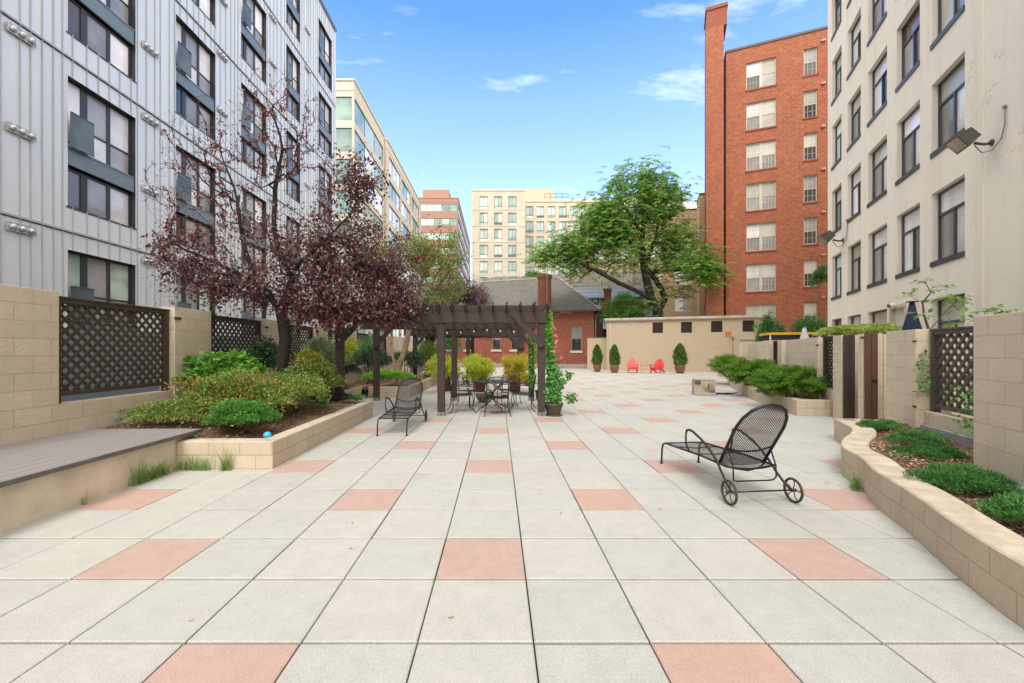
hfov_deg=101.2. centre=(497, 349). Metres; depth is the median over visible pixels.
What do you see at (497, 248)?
window
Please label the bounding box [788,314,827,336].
background shrub
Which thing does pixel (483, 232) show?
window
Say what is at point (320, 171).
window
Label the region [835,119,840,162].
window
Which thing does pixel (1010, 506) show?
creeping juniper
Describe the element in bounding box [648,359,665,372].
adirondack chair
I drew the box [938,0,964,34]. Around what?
window
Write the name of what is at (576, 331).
window
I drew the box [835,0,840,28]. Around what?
window
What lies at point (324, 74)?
window
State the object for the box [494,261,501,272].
window
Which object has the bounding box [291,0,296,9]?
window
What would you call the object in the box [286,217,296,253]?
window
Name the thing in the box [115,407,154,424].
groundcover tuft
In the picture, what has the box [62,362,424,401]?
ground
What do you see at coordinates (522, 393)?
patio chair
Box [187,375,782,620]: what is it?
fallen leaves
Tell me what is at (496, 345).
window
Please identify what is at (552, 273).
window
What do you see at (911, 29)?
window
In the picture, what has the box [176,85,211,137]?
window
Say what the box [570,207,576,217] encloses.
window
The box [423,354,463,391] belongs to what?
potted bamboo
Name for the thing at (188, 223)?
window
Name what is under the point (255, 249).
window
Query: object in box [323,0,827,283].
sky
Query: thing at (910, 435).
creeping juniper
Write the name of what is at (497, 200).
window
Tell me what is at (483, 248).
window
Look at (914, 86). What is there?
apartment building
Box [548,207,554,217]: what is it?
window
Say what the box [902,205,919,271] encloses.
window
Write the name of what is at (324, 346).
variegated shrub
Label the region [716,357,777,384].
juniper bush
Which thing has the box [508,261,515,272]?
window
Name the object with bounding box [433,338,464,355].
viburnum bush
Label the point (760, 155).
window
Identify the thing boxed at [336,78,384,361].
office building
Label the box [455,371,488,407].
patio chair
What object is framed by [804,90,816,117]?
window
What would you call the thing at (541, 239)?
window
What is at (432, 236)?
window
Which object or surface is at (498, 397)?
patio chair
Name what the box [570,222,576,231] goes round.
window
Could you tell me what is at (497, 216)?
window
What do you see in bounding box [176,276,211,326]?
window
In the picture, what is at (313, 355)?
smoke bush
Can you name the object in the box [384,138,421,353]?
office building
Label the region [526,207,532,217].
window
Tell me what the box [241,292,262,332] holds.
window
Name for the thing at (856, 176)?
window
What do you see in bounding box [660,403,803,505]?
chaise lounge
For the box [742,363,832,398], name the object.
juniper bush
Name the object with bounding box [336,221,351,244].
window
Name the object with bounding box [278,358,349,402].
flowering shrub
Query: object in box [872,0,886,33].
window
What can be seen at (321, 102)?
window
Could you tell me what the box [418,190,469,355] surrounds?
office building
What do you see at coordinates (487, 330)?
string lights
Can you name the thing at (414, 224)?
window
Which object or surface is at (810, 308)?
window
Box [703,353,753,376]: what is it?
juniper bush
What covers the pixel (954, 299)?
sapling
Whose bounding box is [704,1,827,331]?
apartment building
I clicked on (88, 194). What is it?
window
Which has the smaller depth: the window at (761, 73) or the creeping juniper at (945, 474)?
the creeping juniper at (945, 474)
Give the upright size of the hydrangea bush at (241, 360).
1.230 m
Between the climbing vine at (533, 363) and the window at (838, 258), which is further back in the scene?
the window at (838, 258)
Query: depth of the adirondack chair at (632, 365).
28.62 m
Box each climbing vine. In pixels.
[526,335,537,400]
[912,350,933,392]
[944,385,972,435]
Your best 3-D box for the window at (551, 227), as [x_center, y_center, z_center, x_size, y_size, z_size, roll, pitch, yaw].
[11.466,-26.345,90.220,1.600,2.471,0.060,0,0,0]
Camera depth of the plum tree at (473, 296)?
19.20 m
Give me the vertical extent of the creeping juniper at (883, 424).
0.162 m
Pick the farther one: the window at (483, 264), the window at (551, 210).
the window at (551, 210)
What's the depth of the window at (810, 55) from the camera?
29.68 m
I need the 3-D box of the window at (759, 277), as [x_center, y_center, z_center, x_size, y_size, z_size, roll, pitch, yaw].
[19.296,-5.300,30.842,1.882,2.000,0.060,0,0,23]
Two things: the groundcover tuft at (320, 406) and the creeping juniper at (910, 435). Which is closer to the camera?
the creeping juniper at (910, 435)
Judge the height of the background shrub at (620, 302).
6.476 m
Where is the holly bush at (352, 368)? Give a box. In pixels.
[327,356,363,389]
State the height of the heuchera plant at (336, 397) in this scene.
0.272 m
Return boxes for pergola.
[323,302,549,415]
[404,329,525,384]
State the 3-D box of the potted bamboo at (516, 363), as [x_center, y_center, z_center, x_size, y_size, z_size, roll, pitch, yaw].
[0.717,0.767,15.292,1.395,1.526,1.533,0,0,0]
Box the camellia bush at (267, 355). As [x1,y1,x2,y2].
[245,333,296,371]
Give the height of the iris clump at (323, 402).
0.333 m
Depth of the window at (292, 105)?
27.91 m
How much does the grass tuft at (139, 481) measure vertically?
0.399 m
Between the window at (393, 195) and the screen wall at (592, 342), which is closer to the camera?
the screen wall at (592, 342)
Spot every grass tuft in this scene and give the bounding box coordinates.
[81,488,94,504]
[122,456,150,486]
[132,455,186,482]
[169,454,210,470]
[210,445,234,470]
[843,469,862,490]
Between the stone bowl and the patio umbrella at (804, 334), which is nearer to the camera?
the stone bowl
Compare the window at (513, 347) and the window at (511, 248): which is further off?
the window at (511, 248)
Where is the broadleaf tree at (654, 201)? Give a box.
[515,146,741,316]
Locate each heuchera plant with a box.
[311,390,347,401]
[342,393,365,401]
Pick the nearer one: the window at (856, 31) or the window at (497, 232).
the window at (856, 31)
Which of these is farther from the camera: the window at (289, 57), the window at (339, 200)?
the window at (339, 200)
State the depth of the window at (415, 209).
82.80 m
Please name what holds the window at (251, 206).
in the apartment building at (92, 92)
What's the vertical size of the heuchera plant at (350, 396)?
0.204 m
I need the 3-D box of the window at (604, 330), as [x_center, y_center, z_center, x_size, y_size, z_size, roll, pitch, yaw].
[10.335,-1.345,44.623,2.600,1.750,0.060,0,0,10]
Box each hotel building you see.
[471,189,525,284]
[525,189,610,282]
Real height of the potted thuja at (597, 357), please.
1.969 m
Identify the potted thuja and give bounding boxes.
[591,344,603,371]
[609,344,620,372]
[672,343,688,372]
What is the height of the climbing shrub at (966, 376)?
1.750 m
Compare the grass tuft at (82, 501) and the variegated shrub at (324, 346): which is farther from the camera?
the variegated shrub at (324, 346)
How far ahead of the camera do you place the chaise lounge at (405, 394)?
8.82 m
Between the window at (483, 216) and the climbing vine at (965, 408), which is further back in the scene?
the window at (483, 216)
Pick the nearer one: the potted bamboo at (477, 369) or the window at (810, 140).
the potted bamboo at (477, 369)
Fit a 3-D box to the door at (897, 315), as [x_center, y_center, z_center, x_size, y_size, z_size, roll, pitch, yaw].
[12.855,0.040,13.424,0.160,2.980,1.152,0,0,24]
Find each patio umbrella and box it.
[800,325,808,338]
[902,301,921,329]
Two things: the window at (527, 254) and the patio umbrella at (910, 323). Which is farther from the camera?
the window at (527, 254)
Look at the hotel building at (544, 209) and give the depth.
90.13 m
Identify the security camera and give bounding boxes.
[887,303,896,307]
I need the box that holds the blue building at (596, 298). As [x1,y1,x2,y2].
[572,283,652,336]
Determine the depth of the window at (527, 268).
90.23 m
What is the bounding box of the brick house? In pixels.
[433,274,611,367]
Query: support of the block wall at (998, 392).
on the pavement
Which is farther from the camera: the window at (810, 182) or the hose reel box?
the window at (810, 182)
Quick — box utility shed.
[604,315,766,371]
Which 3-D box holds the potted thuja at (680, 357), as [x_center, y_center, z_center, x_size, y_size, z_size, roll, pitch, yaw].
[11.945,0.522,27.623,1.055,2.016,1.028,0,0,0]
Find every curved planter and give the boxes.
[728,378,832,415]
[834,418,1023,628]
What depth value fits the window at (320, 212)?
32.84 m
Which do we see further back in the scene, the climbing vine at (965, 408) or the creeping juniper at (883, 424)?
the creeping juniper at (883, 424)
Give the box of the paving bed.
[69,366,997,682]
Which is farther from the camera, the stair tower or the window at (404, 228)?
the window at (404, 228)
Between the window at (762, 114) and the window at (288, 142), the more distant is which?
the window at (762, 114)
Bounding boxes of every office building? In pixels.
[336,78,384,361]
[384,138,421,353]
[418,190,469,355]
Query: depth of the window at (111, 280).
14.57 m
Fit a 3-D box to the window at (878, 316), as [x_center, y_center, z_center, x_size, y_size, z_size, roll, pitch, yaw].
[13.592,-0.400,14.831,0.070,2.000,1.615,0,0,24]
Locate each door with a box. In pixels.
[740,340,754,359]
[889,303,905,326]
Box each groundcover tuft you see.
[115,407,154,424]
[315,404,327,408]
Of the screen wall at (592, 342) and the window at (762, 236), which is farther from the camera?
the screen wall at (592, 342)
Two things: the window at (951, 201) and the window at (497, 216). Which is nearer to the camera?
the window at (951, 201)
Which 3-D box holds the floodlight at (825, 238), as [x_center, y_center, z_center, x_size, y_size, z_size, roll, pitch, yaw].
[14.375,-4.936,18.067,0.875,1.063,0.894,0,0,24]
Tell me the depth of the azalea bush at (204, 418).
6.30 m
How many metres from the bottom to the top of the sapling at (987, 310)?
2.136 m
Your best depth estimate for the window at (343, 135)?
48.63 m
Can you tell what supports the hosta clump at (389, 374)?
on the raised planter at (388, 389)
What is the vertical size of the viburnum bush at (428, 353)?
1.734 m
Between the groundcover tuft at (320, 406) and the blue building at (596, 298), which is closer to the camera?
the groundcover tuft at (320, 406)
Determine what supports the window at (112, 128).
in the apartment building at (92, 92)
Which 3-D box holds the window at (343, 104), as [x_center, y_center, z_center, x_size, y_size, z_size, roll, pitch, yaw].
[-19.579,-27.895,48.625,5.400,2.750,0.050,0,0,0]
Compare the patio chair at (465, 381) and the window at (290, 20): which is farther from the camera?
the window at (290, 20)
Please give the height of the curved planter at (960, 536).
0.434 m
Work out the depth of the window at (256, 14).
23.78 m
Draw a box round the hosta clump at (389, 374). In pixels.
[359,368,415,380]
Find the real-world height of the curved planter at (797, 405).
0.419 m
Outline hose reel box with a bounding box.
[692,378,715,395]
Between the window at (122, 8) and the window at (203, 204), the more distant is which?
the window at (203, 204)
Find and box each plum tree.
[138,59,458,401]
[413,270,502,376]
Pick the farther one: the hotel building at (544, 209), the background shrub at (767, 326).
the hotel building at (544, 209)
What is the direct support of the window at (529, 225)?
in the hotel building at (544, 209)
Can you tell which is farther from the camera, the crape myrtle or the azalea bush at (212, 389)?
the crape myrtle
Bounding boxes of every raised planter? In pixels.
[95,384,372,468]
[346,372,436,397]
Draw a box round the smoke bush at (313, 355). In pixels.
[290,346,323,394]
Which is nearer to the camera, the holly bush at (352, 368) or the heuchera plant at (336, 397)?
the heuchera plant at (336, 397)
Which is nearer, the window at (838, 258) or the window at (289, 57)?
the window at (838, 258)
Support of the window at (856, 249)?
in the apartment building at (914, 86)
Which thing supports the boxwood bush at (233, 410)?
on the raised planter at (309, 427)
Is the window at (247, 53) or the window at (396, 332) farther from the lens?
the window at (396, 332)
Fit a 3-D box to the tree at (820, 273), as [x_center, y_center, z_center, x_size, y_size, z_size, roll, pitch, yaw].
[18.372,-1.725,23.988,0.983,6.512,1.105,0,0,-40]
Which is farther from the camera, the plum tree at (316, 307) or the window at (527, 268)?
the window at (527, 268)
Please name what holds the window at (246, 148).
in the apartment building at (92, 92)
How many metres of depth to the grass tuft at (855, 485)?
4.57 m
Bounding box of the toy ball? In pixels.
[263,432,271,437]
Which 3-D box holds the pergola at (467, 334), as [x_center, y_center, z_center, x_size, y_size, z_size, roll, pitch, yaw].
[-1.455,0.235,20.175,5.350,2.590,4.250,0,0,0]
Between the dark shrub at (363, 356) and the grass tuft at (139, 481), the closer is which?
the grass tuft at (139, 481)
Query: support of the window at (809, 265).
in the apartment building at (766, 161)
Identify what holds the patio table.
on the pavement
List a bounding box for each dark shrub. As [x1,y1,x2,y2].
[349,345,389,382]
[380,349,425,378]
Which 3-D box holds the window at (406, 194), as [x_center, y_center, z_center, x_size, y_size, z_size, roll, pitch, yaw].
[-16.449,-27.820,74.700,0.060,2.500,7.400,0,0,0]
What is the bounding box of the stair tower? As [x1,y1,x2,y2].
[696,193,704,315]
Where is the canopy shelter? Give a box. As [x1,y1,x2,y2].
[759,332,820,340]
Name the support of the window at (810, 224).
in the apartment building at (766, 161)
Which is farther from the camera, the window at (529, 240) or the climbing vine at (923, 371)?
the window at (529, 240)
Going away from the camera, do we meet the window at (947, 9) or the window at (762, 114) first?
the window at (947, 9)
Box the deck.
[0,429,202,533]
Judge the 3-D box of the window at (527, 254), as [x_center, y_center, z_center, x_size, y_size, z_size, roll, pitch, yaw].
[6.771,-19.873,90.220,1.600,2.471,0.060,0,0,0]
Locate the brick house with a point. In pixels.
(578, 326)
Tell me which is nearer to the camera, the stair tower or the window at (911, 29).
the window at (911, 29)
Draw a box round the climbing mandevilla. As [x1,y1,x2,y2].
[543,310,577,416]
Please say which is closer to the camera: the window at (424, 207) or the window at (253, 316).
the window at (253, 316)
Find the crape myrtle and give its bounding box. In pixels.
[343,224,475,383]
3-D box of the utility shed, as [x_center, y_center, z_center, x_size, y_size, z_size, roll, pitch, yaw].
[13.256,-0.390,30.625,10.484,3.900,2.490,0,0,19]
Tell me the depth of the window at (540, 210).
90.23 m
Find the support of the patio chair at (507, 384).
on the pavement
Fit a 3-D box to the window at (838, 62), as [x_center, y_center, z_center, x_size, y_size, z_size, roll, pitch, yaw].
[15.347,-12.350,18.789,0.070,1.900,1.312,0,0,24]
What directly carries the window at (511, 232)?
in the hotel building at (498, 228)
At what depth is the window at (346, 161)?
48.63 m
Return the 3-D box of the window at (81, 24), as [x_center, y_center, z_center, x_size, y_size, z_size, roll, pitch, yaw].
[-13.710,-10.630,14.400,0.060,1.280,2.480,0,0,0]
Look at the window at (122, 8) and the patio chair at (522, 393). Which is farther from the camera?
the window at (122, 8)
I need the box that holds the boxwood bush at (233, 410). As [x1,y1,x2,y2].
[203,397,282,435]
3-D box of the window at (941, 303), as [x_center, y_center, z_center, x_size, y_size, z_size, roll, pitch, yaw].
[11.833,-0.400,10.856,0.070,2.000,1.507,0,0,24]
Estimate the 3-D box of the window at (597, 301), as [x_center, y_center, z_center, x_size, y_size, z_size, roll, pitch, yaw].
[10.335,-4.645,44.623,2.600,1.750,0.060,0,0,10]
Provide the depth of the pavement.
2.96 m
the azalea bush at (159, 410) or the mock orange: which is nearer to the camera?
the azalea bush at (159, 410)
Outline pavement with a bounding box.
[0,367,1023,682]
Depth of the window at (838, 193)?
19.15 m
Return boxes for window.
[68,0,130,77]
[68,79,130,174]
[68,168,130,226]
[68,251,130,323]
[101,0,130,26]
[176,19,211,97]
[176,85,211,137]
[176,147,211,213]
[176,214,211,251]
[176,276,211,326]
[193,0,211,20]
[241,0,262,47]
[241,36,262,79]
[241,86,262,142]
[241,140,262,173]
[241,190,262,237]
[241,244,262,270]
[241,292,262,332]
[286,7,296,36]
[286,48,296,90]
[286,91,296,118]
[286,133,296,172]
[286,178,296,200]
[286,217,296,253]
[287,305,296,333]
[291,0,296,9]
[319,23,328,63]
[319,60,329,86]
[319,95,329,131]
[319,132,329,155]
[319,166,329,200]
[319,203,328,223]
[336,97,351,119]
[336,128,351,151]
[336,159,351,182]
[336,190,351,213]
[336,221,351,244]
[389,158,399,188]
[389,182,399,210]
[389,205,399,232]
[389,231,398,252]
[389,329,399,336]
[402,181,409,205]
[402,202,409,224]
[402,223,409,241]
[412,199,417,218]
[412,217,417,235]
[421,204,456,210]
[421,218,456,224]
[421,233,456,239]
[423,276,455,282]
[480,197,487,208]
[480,213,487,224]
[480,229,487,240]
[480,245,487,256]
[480,261,487,272]
[492,338,500,349]
[494,197,501,208]
[494,213,501,224]
[494,229,501,240]
[494,245,501,256]
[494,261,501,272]
[508,197,515,208]
[508,213,515,224]
[508,229,515,240]
[508,245,515,256]
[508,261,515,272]
[511,338,516,349]
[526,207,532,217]
[526,222,532,232]
[526,237,532,247]
[526,252,532,262]
[526,267,532,277]
[537,207,543,217]
[537,222,543,232]
[537,237,543,247]
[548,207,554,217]
[548,222,554,232]
[548,267,554,276]
[559,207,565,217]
[559,222,565,232]
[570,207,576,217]
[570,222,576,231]
[571,326,581,350]
[587,298,603,310]
[603,329,606,336]
[675,271,690,284]
[675,296,690,310]
[746,58,775,89]
[746,99,775,129]
[746,140,775,170]
[746,181,775,210]
[746,222,775,250]
[746,263,775,291]
[746,304,775,326]
[804,47,816,75]
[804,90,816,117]
[804,132,816,159]
[804,175,816,201]
[804,217,816,243]
[804,260,816,286]
[804,302,816,320]
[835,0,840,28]
[835,52,840,95]
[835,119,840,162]
[835,187,840,228]
[835,254,840,295]
[835,319,840,334]
[851,14,860,68]
[851,90,860,142]
[851,166,860,216]
[851,241,860,290]
[851,315,860,334]
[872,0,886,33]
[872,51,886,116]
[872,138,886,199]
[872,225,886,282]
[872,309,886,333]
[902,3,919,79]
[902,104,919,175]
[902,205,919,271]
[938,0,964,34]
[938,57,964,146]
[938,177,964,259]
[938,294,964,333]
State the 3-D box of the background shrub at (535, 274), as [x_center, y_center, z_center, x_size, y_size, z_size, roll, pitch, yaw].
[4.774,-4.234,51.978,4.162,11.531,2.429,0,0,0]
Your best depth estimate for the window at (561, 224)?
90.23 m
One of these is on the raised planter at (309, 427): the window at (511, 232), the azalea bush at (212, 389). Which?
the azalea bush at (212, 389)
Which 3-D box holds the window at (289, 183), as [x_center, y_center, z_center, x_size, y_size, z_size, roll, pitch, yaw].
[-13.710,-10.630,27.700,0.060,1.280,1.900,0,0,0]
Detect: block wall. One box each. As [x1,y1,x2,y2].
[0,284,409,445]
[742,326,972,449]
[973,311,1023,493]
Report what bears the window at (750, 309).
in the apartment building at (766, 161)
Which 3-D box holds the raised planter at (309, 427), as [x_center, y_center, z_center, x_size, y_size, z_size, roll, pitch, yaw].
[-4.235,1.293,9.450,2.670,0.534,8.100,0,0,0]
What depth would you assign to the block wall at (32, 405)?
5.84 m
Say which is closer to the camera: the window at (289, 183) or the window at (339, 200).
the window at (289, 183)
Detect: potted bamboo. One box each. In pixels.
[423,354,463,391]
[459,353,496,391]
[499,350,527,391]
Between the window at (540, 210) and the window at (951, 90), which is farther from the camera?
the window at (540, 210)
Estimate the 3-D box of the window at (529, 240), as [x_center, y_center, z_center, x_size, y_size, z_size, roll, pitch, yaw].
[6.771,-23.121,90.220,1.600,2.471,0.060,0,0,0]
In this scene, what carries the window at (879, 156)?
in the apartment building at (914, 86)
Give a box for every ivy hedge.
[811,322,902,336]
[851,325,900,334]
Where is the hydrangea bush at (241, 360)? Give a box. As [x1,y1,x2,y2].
[172,348,270,413]
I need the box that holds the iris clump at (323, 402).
[317,394,333,404]
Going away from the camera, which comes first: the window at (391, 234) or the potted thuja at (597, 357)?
the potted thuja at (597, 357)
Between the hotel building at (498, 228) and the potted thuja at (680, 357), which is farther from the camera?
the hotel building at (498, 228)
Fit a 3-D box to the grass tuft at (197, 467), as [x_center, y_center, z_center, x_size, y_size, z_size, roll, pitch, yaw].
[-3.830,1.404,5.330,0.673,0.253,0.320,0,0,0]
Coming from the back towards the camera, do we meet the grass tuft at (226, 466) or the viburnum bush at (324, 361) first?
the viburnum bush at (324, 361)
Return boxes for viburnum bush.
[306,350,334,374]
[353,334,372,379]
[411,340,436,377]
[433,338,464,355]
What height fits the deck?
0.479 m
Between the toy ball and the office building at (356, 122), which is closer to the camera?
the toy ball
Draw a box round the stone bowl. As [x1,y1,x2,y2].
[475,393,490,402]
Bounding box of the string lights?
[446,328,524,333]
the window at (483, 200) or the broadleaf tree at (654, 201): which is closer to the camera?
the broadleaf tree at (654, 201)
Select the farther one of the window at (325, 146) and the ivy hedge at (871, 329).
the window at (325, 146)
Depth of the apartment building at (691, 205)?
80.00 m
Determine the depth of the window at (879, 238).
15.13 m
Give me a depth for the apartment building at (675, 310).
47.64 m
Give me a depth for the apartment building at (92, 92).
15.89 m
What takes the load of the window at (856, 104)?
in the apartment building at (914, 86)
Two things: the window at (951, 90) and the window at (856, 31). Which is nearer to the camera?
the window at (951, 90)
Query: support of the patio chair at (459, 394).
on the pavement
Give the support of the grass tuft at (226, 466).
on the pavement
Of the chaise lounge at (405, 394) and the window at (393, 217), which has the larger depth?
the window at (393, 217)
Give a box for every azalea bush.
[121,399,216,426]
[163,367,302,423]
[197,399,260,428]
[238,368,330,413]
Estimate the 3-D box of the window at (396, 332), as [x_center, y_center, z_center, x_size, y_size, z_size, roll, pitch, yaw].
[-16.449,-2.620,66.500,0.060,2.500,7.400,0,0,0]
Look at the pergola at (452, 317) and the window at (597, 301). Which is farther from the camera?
the window at (597, 301)
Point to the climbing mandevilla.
(553, 406)
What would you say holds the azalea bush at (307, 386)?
on the raised planter at (309, 427)
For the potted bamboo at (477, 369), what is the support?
on the pavement
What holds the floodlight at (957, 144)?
attached to the apartment building at (914, 86)
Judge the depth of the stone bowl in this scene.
12.14 m
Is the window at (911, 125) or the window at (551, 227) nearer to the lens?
the window at (911, 125)
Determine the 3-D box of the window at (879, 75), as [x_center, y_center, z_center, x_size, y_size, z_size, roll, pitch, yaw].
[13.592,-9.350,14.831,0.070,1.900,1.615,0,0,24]
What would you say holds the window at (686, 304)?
in the apartment building at (675, 310)
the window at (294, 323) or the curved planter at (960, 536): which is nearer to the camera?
the curved planter at (960, 536)
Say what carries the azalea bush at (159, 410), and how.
on the raised planter at (309, 427)
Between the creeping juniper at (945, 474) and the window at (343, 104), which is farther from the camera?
the window at (343, 104)
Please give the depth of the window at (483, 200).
83.23 m
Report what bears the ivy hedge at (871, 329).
on the block wall at (873, 375)
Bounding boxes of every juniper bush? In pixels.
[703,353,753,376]
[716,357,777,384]
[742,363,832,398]
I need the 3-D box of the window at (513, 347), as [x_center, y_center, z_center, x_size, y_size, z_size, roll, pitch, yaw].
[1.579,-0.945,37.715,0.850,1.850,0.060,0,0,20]
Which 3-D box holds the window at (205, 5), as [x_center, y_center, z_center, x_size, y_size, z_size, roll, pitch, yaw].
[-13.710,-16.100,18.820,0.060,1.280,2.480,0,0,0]
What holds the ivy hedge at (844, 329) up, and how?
on the block wall at (873, 375)
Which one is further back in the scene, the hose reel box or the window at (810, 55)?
the window at (810, 55)
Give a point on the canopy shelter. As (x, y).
(781, 336)
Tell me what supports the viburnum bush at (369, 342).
on the raised planter at (388, 389)
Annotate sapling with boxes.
[895,277,973,328]
[955,304,1020,321]
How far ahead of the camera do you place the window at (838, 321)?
19.15 m
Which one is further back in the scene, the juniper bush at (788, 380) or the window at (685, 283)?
the window at (685, 283)
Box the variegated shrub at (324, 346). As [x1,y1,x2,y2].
[295,334,351,389]
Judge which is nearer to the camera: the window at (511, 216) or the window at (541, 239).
the window at (511, 216)
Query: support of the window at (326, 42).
in the apartment building at (92, 92)
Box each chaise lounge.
[376,377,426,435]
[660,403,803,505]
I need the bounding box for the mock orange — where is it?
[329,335,360,389]
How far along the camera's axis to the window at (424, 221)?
105.13 m
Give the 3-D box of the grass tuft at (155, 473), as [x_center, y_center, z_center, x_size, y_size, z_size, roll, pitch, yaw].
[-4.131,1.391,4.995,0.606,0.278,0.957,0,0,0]
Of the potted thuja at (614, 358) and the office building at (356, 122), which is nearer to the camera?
the potted thuja at (614, 358)
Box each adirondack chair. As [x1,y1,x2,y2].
[626,358,639,372]
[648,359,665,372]
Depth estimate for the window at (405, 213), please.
74.73 m
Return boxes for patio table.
[471,379,513,411]
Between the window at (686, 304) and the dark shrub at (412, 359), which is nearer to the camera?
the dark shrub at (412, 359)
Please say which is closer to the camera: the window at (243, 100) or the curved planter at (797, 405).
the curved planter at (797, 405)
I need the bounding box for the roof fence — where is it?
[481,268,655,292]
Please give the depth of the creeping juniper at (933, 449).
4.65 m
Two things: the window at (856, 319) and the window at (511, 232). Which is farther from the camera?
the window at (511, 232)
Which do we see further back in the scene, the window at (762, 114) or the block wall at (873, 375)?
the window at (762, 114)
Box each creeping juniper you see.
[855,418,909,430]
[881,428,953,445]
[886,440,972,461]
[902,461,1023,494]
[974,490,1023,527]
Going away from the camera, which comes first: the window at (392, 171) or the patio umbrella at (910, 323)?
the patio umbrella at (910, 323)
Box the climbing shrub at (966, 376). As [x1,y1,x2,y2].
[946,358,972,400]
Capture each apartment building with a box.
[0,0,336,401]
[579,208,696,316]
[618,193,696,211]
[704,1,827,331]
[828,0,1023,335]
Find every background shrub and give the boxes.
[523,270,547,278]
[593,290,652,323]
[751,309,787,341]
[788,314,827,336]
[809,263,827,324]
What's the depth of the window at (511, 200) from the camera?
83.23 m
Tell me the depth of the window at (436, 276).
105.13 m
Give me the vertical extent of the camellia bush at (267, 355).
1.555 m
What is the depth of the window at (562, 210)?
90.23 m
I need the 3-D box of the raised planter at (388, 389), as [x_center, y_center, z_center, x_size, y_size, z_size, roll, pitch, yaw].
[-4.190,1.343,17.700,2.760,0.435,8.600,0,0,0]
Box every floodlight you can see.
[817,219,847,246]
[944,105,1006,154]
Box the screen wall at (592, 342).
[587,337,606,369]
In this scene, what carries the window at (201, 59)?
in the apartment building at (92, 92)
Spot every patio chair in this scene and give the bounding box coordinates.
[446,375,476,412]
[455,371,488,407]
[483,376,510,416]
[494,371,521,406]
[510,374,536,411]
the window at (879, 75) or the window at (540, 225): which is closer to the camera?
the window at (879, 75)

